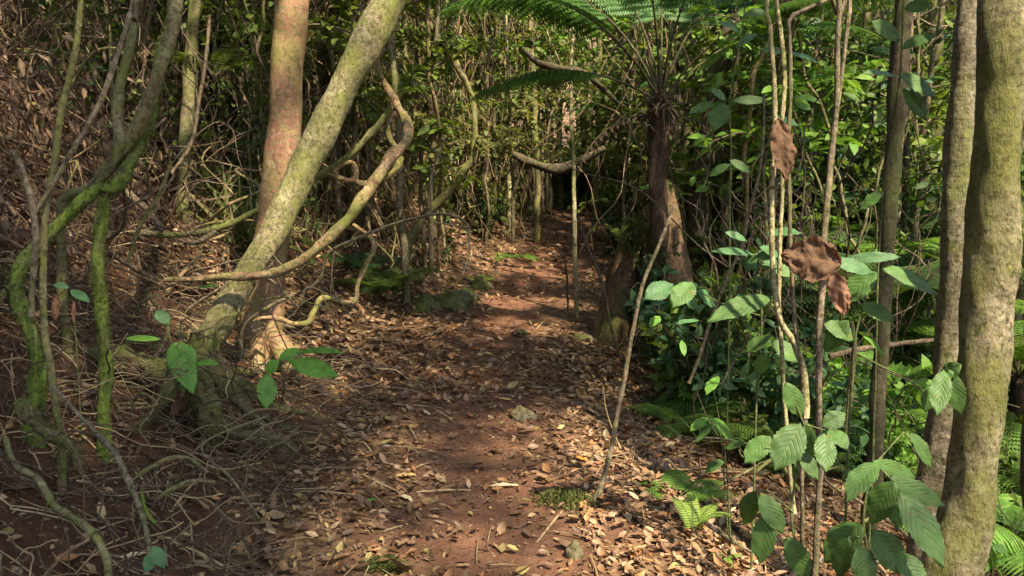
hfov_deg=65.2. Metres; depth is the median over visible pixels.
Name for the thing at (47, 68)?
bare twig
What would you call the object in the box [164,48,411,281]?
liana
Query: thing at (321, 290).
bare twig
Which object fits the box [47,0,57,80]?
understory tree
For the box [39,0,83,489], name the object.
sapling
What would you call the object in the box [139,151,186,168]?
bare twig
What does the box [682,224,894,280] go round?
young tree fern
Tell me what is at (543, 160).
hanging vine
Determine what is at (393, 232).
bare twig
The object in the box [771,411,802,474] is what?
shrub
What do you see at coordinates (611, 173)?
shrub
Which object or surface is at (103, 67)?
hanging vine
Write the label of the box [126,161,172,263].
dead branch
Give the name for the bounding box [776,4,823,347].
hanging vine
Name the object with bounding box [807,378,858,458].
shrub
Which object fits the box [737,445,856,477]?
ground fern
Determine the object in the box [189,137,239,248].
bare twig
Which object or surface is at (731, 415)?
ground fern
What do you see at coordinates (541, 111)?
understory tree
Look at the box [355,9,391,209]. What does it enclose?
hanging vine
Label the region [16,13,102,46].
bare twig
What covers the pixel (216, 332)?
bare twig
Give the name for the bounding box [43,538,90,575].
dead branch
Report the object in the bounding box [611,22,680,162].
understory tree
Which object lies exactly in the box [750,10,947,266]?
understory tree
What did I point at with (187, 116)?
forest tree
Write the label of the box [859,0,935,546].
leafy sapling
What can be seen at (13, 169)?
dry straw
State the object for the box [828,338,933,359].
liana
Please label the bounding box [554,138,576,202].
shrub
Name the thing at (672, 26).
hanging vine
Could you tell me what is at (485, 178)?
hanging vine
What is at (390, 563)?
moss clump
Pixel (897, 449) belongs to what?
shrub
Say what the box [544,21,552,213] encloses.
forest tree
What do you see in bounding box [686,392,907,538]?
bare twig
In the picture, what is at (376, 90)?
palm
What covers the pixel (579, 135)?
understory tree
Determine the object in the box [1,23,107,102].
bare twig
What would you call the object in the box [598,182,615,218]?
shrub
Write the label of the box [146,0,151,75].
forest tree
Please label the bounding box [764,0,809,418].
liana
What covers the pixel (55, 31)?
hanging vine
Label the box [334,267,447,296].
fern
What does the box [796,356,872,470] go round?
shrub
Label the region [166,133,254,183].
bare twig
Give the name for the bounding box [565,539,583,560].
path stone
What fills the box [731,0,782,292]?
hanging vine
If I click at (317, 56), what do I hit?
forest tree
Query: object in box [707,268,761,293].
shrub
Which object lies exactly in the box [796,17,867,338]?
hanging vine
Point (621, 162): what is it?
understory tree
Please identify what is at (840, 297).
dead leaf
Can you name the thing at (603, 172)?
forest tree
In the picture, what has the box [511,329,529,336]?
path stone
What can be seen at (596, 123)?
understory tree
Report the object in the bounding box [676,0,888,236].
understory tree
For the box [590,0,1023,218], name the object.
distant greenery
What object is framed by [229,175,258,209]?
shrub
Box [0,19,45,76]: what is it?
shrub
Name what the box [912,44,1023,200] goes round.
understory tree
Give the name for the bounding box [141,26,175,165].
hanging vine
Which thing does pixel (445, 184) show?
hanging vine
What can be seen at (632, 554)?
fallen leaf
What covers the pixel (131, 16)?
dead branch
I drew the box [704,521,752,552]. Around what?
dead branch
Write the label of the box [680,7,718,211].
hanging vine
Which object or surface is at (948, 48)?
hanging vine
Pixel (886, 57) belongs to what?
hanging vine
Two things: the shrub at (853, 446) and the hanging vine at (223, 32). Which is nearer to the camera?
the shrub at (853, 446)
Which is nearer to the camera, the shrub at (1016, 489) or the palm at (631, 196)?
the shrub at (1016, 489)
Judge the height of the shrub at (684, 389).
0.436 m
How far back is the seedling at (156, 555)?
2.24 m
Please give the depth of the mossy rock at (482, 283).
9.30 m
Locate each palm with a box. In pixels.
[158,28,307,127]
[320,65,429,170]
[539,159,610,206]
[611,181,753,207]
[672,149,910,277]
[735,134,940,174]
[752,295,922,336]
[879,208,1023,277]
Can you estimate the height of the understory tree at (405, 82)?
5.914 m
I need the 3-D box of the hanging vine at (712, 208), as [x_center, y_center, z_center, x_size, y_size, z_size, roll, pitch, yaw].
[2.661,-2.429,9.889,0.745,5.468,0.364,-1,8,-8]
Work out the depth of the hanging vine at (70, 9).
8.20 m
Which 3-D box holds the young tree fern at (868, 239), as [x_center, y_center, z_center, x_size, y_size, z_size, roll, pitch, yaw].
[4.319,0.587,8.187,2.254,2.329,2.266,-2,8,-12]
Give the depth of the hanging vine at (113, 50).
8.06 m
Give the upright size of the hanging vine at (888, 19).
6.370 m
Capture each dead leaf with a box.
[51,295,59,320]
[71,300,75,323]
[770,117,796,181]
[780,235,841,282]
[826,271,851,316]
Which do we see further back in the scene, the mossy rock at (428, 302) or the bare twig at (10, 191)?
the mossy rock at (428, 302)
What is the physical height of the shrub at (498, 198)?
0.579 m
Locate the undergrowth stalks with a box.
[557,25,1023,481]
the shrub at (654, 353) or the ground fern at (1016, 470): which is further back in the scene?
the shrub at (654, 353)
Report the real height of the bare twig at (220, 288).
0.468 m
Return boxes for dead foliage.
[0,0,265,308]
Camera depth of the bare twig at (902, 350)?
6.38 m
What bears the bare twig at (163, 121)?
on the forest floor
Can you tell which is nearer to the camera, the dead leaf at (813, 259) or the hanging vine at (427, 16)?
the dead leaf at (813, 259)
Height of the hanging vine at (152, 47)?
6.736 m
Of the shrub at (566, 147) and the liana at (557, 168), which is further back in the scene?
the shrub at (566, 147)
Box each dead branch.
[10,150,38,316]
[36,0,138,212]
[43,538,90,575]
[49,383,151,575]
[120,188,163,231]
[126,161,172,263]
[140,488,155,523]
[171,15,210,172]
[179,230,216,244]
[201,416,265,518]
[629,449,676,468]
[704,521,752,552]
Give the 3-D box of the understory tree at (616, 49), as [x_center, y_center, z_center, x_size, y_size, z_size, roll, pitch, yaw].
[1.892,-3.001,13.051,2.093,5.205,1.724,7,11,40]
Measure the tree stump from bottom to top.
1.416 m
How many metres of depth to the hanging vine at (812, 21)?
7.08 m
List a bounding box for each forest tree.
[5,12,167,448]
[28,0,46,80]
[55,0,183,356]
[85,0,96,65]
[124,0,406,451]
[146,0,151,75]
[176,0,200,226]
[207,0,217,139]
[236,0,340,400]
[239,0,255,205]
[247,0,256,191]
[308,0,321,202]
[322,0,334,200]
[334,11,340,184]
[344,13,356,184]
[362,5,371,231]
[374,62,383,186]
[387,15,400,202]
[401,13,407,226]
[411,5,419,194]
[440,2,451,181]
[456,15,471,215]
[477,23,486,195]
[496,23,502,200]
[503,14,512,232]
[522,65,529,211]
[528,17,540,241]
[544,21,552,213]
[556,27,563,210]
[577,0,590,206]
[591,2,601,230]
[599,2,609,216]
[615,4,623,221]
[625,22,633,217]
[667,1,719,222]
[688,3,741,289]
[751,42,762,271]
[846,4,858,134]
[856,3,870,81]
[860,0,913,541]
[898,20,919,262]
[906,0,976,559]
[919,0,944,310]
[920,0,1023,575]
[1012,127,1023,375]
[1020,381,1023,575]
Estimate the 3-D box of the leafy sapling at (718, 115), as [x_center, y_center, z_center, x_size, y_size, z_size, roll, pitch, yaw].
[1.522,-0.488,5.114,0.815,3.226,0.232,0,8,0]
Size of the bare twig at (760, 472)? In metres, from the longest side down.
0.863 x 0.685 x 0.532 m
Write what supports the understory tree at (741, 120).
on the forest floor
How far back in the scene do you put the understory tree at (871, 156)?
9.56 m
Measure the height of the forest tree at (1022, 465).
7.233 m
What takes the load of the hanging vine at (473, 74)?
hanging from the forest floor
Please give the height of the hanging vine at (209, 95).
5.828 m
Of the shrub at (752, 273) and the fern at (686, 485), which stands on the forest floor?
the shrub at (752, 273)
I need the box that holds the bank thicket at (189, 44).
[1,0,365,277]
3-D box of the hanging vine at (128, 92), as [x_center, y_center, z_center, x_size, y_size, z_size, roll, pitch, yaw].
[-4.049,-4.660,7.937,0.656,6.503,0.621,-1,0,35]
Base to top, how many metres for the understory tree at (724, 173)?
6.448 m
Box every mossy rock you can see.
[380,259,425,284]
[412,292,442,311]
[433,286,475,312]
[462,287,481,301]
[468,275,493,290]
[566,333,594,341]
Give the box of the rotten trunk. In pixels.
[652,179,692,383]
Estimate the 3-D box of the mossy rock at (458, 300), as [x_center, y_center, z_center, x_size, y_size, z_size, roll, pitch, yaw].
[-0.672,0.170,8.388,0.599,0.394,0.492,0,8,0]
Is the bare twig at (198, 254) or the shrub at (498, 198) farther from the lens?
the shrub at (498, 198)
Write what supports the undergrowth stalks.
on the forest floor
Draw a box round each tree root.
[2,435,112,575]
[10,396,82,478]
[77,343,221,449]
[133,371,183,435]
[133,455,208,479]
[158,478,215,498]
[185,401,297,452]
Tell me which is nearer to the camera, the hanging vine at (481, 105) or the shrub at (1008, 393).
the shrub at (1008, 393)
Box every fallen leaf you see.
[3,482,35,489]
[121,552,146,557]
[257,507,268,519]
[396,473,415,476]
[401,494,412,501]
[489,482,518,486]
[576,455,587,460]
[629,548,640,559]
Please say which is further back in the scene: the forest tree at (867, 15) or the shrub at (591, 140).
the shrub at (591, 140)
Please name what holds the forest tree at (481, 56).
on the forest floor
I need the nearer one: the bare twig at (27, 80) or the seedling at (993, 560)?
the seedling at (993, 560)
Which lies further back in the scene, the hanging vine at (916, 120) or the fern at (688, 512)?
the hanging vine at (916, 120)
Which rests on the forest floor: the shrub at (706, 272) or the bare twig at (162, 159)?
the shrub at (706, 272)
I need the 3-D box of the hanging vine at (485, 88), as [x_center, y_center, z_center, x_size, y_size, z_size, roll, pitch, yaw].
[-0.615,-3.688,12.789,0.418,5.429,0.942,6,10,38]
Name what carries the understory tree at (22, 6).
on the forest floor
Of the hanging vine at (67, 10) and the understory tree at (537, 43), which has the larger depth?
the understory tree at (537, 43)
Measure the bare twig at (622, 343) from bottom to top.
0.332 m
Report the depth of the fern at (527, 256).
11.20 m
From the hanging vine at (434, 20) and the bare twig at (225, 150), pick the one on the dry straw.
the bare twig at (225, 150)
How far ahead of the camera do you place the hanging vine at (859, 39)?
8.68 m
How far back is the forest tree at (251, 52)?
7.98 m
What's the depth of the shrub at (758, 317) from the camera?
7.18 m
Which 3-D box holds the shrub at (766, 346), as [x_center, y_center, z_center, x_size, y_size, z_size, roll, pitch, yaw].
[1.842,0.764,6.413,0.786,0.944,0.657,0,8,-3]
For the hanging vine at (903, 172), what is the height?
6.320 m
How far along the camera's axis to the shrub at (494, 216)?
11.89 m
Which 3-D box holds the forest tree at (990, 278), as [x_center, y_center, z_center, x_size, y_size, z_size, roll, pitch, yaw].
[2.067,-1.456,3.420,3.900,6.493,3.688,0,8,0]
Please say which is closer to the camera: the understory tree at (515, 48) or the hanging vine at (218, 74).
the hanging vine at (218, 74)
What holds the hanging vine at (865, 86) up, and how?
hanging from the forest floor
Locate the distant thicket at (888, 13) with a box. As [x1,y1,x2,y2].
[10,0,957,217]
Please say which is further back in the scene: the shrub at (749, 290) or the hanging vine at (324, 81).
the hanging vine at (324, 81)
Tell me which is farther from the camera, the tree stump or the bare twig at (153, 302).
the tree stump
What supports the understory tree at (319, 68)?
on the forest floor
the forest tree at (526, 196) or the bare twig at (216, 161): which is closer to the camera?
the bare twig at (216, 161)
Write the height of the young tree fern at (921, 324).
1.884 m
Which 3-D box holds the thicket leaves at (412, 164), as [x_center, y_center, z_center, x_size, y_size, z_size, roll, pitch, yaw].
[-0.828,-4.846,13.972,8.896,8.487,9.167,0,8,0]
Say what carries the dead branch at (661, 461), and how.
on the forest floor
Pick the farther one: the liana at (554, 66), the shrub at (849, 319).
the liana at (554, 66)
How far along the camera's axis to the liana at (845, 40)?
2.94 m
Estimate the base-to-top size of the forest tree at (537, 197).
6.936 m
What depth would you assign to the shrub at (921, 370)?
5.86 m
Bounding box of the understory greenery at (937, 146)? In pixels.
[654,0,1023,371]
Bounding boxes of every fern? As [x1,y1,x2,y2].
[148,48,269,75]
[156,132,233,146]
[320,251,414,272]
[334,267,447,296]
[339,275,410,296]
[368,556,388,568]
[428,0,894,356]
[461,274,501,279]
[493,252,539,260]
[626,401,753,437]
[634,469,737,500]
[635,153,770,201]
[656,392,760,423]
[667,387,682,404]
[670,391,778,450]
[672,491,732,536]
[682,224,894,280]
[686,214,906,242]
[710,552,742,566]
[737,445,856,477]
[745,252,939,345]
[776,227,939,296]
[784,280,1023,390]
[785,167,941,212]
[832,233,1023,313]
[845,327,1023,366]
[852,450,1005,498]
[861,320,1023,424]
[892,406,927,430]
[900,488,1023,575]
[908,422,1021,490]
[917,468,1023,570]
[919,408,1020,453]
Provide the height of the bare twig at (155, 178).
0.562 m
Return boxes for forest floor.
[0,0,1023,575]
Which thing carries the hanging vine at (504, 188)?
hanging from the forest floor
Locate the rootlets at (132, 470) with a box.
[0,160,423,575]
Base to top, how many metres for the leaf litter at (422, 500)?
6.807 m
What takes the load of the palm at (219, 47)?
on the forest floor
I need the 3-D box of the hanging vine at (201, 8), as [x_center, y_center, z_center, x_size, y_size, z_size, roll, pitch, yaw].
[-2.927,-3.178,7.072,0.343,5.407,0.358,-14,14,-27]
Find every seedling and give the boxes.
[53,282,89,467]
[125,284,218,393]
[143,546,166,572]
[256,347,343,407]
[680,340,744,545]
[985,543,1011,575]
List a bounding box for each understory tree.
[19,0,23,46]
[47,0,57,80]
[104,0,268,152]
[199,0,363,179]
[239,0,545,305]
[247,0,445,219]
[250,0,470,236]
[257,2,422,65]
[261,0,424,47]
[322,0,531,267]
[368,0,511,106]
[377,0,504,279]
[400,4,428,112]
[410,8,560,183]
[414,11,573,207]
[453,4,555,243]
[469,3,601,214]
[479,12,586,225]
[508,19,555,123]
[513,19,594,221]
[513,21,565,140]
[555,6,648,218]
[565,10,694,227]
[565,23,678,216]
[565,26,674,213]
[573,0,749,115]
[574,0,654,220]
[580,14,727,169]
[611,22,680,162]
[617,3,844,269]
[628,1,864,272]
[636,0,889,256]
[639,0,874,330]
[671,0,870,208]
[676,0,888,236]
[689,1,870,226]
[719,7,926,221]
[726,14,925,177]
[737,4,924,247]
[738,49,885,222]
[746,0,955,250]
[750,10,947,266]
[799,0,1023,305]
[806,13,955,234]
[810,28,914,152]
[817,0,944,205]
[820,0,947,132]
[824,29,974,200]
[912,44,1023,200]
[920,74,1023,204]
[924,30,1023,198]
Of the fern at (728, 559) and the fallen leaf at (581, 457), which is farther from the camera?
the fallen leaf at (581, 457)
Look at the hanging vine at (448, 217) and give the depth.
10.04 m
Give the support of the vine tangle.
hanging from the forest floor
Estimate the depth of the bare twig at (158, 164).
6.87 m
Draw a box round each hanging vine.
[34,0,98,145]
[59,0,86,67]
[60,0,103,111]
[85,0,144,171]
[102,0,129,110]
[122,0,155,156]
[126,1,142,122]
[128,0,156,105]
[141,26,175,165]
[143,4,165,123]
[167,0,186,132]
[189,0,230,212]
[196,0,222,177]
[199,17,238,119]
[202,9,246,199]
[208,7,225,137]
[211,0,269,153]
[214,0,291,240]
[218,0,256,199]
[222,0,269,244]
[224,0,266,177]
[254,0,265,143]
[261,1,272,126]
[302,32,329,161]
[310,0,325,117]
[318,0,391,244]
[319,9,345,194]
[327,5,356,204]
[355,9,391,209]
[365,1,382,235]
[386,1,458,243]
[396,10,462,247]
[410,0,448,208]
[423,5,443,229]
[425,0,443,272]
[425,2,461,265]
[425,6,471,187]
[426,17,462,239]
[454,18,483,193]
[458,16,486,224]
[461,10,480,211]
[463,5,508,218]
[464,21,494,173]
[470,16,509,214]
[477,4,519,242]
[482,13,525,220]
[490,15,506,217]
[491,18,506,204]
[493,14,530,213]
[494,13,530,240]
[495,20,525,224]
[514,13,533,218]
[514,13,534,213]
[516,16,544,225]
[524,34,547,219]
[529,9,575,231]
[645,17,685,187]
[665,20,673,80]
[670,18,694,210]
[673,14,692,203]
[679,0,710,236]
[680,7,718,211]
[710,47,743,216]
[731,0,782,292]
[752,1,835,342]
[753,0,821,337]
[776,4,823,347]
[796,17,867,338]
[824,12,920,313]
[839,8,873,296]
[841,0,864,225]
[861,2,892,140]
[868,0,889,175]
[870,2,893,174]
[899,10,942,237]
[902,53,921,218]
[913,64,923,195]
[920,0,945,56]
[943,38,952,102]
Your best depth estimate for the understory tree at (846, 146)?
9.91 m
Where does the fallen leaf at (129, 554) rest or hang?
on the forest floor
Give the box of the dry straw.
[0,0,265,406]
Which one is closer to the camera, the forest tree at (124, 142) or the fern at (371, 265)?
the forest tree at (124, 142)
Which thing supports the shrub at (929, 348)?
on the forest floor
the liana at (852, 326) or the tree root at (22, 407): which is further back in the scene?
the liana at (852, 326)
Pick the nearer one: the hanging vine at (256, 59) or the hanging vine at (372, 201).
the hanging vine at (256, 59)
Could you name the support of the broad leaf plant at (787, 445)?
on the forest floor
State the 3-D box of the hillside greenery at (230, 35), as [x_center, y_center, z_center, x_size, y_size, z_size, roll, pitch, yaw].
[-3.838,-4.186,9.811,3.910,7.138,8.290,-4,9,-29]
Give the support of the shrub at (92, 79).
on the forest floor
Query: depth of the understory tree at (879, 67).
13.48 m
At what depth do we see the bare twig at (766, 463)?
4.44 m
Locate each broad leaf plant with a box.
[739,382,848,575]
[823,431,945,575]
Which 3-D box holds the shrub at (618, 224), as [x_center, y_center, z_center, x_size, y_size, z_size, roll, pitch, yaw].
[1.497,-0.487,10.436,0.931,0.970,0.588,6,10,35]
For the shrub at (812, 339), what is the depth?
6.60 m
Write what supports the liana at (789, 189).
hanging from the forest canopy
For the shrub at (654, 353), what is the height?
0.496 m
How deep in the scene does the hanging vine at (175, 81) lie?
8.54 m
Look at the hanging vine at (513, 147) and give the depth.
13.99 m
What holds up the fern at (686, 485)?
on the leaf litter at (422, 500)
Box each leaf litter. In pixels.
[0,30,1022,575]
[547,402,853,575]
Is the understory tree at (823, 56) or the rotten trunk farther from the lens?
the understory tree at (823, 56)
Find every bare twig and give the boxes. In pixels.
[0,70,85,116]
[0,179,51,205]
[0,256,30,298]
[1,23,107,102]
[13,25,75,123]
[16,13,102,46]
[22,333,182,417]
[24,17,56,119]
[30,15,151,113]
[39,115,95,155]
[45,39,112,95]
[64,11,169,134]
[66,109,105,218]
[69,213,92,241]
[77,0,139,102]
[82,103,109,160]
[99,124,166,155]
[104,155,154,278]
[105,212,170,356]
[111,88,177,139]
[116,90,221,179]
[124,66,181,109]
[135,151,219,208]
[135,235,280,311]
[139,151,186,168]
[146,123,205,204]
[152,128,203,181]
[154,96,244,214]
[160,197,293,294]
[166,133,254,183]
[172,161,248,217]
[179,248,339,330]
[187,138,250,198]
[188,195,236,284]
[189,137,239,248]
[194,81,268,159]
[195,118,257,182]
[201,164,327,232]
[208,273,333,349]
[212,60,312,196]
[238,134,469,361]
[246,187,309,238]
[286,260,343,275]
[291,214,395,268]
[295,219,373,275]
[296,216,350,262]
[301,261,337,316]
[313,201,361,233]
[328,201,362,238]
[355,203,412,243]
[456,183,474,222]
[602,386,769,478]
[609,283,645,310]
[614,333,648,349]
[625,319,648,360]
[667,423,765,470]
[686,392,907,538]
[704,398,770,427]
[714,458,799,491]
[804,424,843,494]
[853,373,925,432]
[890,319,920,364]
[997,504,1022,534]
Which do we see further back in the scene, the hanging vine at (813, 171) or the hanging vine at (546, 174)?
the hanging vine at (546, 174)
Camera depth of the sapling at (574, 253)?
8.19 m
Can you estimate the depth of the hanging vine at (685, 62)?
11.18 m
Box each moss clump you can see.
[359,554,419,575]
[514,486,617,516]
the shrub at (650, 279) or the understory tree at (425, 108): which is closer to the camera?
the shrub at (650, 279)
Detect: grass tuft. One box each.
[168,157,306,247]
[203,77,252,127]
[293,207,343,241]
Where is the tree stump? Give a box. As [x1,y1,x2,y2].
[591,227,647,352]
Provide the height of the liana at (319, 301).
0.641 m
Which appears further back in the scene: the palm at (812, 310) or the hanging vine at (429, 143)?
the hanging vine at (429, 143)
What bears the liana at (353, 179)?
hanging from the liana at (372, 131)
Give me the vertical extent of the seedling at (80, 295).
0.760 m
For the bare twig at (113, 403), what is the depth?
3.41 m
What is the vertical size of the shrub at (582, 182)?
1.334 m
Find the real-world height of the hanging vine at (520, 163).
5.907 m
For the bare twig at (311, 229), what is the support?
on the bank thicket at (189, 44)
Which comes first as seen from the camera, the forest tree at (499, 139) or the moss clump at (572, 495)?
the moss clump at (572, 495)
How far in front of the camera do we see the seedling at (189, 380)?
3.80 m
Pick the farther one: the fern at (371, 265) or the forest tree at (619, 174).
the forest tree at (619, 174)
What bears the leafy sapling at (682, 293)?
on the forest floor
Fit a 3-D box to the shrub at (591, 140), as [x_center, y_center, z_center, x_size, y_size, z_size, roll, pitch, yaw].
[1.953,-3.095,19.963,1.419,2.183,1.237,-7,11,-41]
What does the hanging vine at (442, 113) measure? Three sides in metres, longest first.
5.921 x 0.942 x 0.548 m
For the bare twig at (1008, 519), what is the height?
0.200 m
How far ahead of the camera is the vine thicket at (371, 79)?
10.23 m
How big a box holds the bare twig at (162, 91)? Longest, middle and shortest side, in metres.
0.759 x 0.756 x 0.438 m
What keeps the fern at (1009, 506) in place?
on the forest floor
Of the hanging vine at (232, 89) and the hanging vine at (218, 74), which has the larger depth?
the hanging vine at (218, 74)
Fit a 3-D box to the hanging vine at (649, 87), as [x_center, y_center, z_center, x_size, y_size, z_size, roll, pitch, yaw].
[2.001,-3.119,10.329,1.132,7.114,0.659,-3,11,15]
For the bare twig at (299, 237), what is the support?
on the forest floor
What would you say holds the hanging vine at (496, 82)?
hanging from the forest floor
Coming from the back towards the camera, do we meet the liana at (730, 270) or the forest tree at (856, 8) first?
the forest tree at (856, 8)
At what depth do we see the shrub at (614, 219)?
11.80 m
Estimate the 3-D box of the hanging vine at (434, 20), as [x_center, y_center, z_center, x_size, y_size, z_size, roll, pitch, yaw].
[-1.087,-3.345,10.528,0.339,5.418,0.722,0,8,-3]
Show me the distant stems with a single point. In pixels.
(947, 6)
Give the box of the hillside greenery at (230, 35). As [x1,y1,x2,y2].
[24,0,321,264]
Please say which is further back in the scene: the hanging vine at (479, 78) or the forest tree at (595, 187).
the forest tree at (595, 187)
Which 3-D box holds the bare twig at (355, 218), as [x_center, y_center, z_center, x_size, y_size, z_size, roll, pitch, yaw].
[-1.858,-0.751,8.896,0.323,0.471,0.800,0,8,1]
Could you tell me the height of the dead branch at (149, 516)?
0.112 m
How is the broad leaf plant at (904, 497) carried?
on the forest floor
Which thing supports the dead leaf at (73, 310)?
hanging from the seedling at (80, 295)
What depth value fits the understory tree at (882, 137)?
10.63 m
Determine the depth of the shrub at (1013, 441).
6.18 m
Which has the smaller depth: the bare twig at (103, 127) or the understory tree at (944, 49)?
the bare twig at (103, 127)
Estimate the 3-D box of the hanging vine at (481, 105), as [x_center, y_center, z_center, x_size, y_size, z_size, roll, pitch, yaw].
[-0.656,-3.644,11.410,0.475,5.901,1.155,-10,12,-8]
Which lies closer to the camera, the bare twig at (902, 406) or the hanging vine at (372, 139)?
the bare twig at (902, 406)
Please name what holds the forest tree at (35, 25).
on the forest floor
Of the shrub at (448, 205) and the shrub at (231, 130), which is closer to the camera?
the shrub at (231, 130)
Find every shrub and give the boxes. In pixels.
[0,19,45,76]
[71,48,108,101]
[191,155,211,189]
[206,124,263,201]
[218,116,262,161]
[226,113,268,141]
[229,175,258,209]
[341,128,365,169]
[423,166,472,221]
[450,169,483,215]
[453,186,505,239]
[476,193,500,216]
[491,187,519,221]
[543,151,580,208]
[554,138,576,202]
[566,125,614,187]
[567,171,589,207]
[575,147,614,208]
[594,199,645,255]
[598,157,637,208]
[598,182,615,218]
[604,214,648,241]
[610,211,648,264]
[623,250,772,423]
[623,284,650,323]
[630,241,685,289]
[635,261,735,322]
[637,273,773,407]
[639,345,659,360]
[646,277,762,391]
[660,279,684,315]
[674,372,716,414]
[684,239,728,277]
[692,270,789,337]
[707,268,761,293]
[711,295,870,480]
[712,212,752,281]
[712,376,787,427]
[718,259,753,278]
[721,269,784,309]
[728,344,756,412]
[730,332,793,407]
[731,288,774,348]
[731,410,802,473]
[738,272,800,335]
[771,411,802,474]
[773,309,862,376]
[775,198,1023,266]
[775,318,863,420]
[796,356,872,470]
[797,332,932,464]
[798,293,933,365]
[805,295,902,343]
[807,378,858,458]
[808,409,868,483]
[842,319,934,456]
[864,409,925,481]
[867,316,932,385]
[891,422,924,464]
[996,448,1021,537]
[998,429,1020,473]
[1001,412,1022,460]
[1006,378,1010,424]
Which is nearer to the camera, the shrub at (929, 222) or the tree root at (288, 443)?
the tree root at (288, 443)
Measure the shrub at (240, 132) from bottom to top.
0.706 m
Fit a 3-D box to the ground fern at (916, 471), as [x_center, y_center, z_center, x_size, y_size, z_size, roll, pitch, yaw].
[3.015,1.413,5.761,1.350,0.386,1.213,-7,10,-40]
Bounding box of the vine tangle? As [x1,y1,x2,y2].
[204,0,750,278]
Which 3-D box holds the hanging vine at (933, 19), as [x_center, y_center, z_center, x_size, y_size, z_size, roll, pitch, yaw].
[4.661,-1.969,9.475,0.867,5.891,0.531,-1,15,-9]
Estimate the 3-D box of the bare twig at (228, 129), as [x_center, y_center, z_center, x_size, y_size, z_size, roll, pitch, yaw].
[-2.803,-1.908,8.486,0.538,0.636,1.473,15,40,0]
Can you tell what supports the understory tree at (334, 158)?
on the forest floor
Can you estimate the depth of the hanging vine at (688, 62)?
10.41 m
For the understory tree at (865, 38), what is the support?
on the forest floor
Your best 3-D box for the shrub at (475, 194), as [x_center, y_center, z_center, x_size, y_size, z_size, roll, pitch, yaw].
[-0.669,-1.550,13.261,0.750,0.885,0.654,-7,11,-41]
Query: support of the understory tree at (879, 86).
on the forest floor
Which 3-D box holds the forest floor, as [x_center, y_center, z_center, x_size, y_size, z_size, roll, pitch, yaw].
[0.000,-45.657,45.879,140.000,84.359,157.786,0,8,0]
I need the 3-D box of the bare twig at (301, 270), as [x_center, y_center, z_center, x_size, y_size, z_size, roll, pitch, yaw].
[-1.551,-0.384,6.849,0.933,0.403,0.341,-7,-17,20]
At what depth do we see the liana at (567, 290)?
7.99 m
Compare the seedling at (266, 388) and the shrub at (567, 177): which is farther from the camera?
the shrub at (567, 177)
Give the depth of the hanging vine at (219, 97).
6.97 m
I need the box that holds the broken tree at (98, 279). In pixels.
[88,195,114,462]
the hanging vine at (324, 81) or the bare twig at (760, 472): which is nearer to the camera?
the bare twig at (760, 472)
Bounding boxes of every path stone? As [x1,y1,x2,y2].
[509,405,537,421]
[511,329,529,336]
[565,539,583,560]
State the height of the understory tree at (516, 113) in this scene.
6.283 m
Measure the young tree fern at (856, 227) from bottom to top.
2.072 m
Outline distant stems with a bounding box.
[13,0,1023,221]
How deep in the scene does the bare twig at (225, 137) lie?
8.12 m
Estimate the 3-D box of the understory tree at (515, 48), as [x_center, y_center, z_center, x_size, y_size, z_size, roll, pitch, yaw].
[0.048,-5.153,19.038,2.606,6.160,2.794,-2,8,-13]
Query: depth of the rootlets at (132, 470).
3.57 m
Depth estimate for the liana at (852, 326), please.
4.20 m
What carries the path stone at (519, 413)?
on the forest floor
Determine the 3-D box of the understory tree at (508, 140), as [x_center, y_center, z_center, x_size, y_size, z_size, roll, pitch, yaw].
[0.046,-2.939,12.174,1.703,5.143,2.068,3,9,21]
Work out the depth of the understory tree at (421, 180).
9.20 m
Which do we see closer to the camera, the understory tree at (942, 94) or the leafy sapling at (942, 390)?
the leafy sapling at (942, 390)
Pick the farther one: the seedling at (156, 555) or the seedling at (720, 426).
the seedling at (720, 426)
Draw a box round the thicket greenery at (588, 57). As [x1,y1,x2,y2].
[256,0,690,248]
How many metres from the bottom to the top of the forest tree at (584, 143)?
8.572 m
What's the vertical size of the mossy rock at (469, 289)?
0.285 m
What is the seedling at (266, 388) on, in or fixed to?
on the forest floor
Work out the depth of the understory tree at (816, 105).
9.41 m
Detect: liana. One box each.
[123,37,397,238]
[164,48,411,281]
[233,223,376,329]
[318,110,413,187]
[407,1,478,263]
[511,145,605,174]
[523,47,619,104]
[564,257,568,313]
[577,215,627,374]
[687,94,764,383]
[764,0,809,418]
[774,0,796,513]
[787,0,846,544]
[811,0,841,575]
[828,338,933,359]
[839,0,851,104]
[844,321,856,434]
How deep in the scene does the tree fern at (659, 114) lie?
6.93 m
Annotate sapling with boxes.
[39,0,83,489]
[569,2,578,317]
[591,205,674,500]
[644,227,801,569]
[688,0,818,455]
[823,251,966,575]
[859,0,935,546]
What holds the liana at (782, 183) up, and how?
hanging from the forest canopy
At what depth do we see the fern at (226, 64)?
6.67 m
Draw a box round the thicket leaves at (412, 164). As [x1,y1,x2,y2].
[303,0,668,250]
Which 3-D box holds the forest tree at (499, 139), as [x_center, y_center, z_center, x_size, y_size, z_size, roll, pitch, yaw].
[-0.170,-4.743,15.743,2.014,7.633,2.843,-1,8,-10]
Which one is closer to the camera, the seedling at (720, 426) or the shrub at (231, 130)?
the seedling at (720, 426)
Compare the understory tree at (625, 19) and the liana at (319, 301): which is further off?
the understory tree at (625, 19)
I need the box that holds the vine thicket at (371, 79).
[234,0,727,268]
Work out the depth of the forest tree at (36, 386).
3.34 m

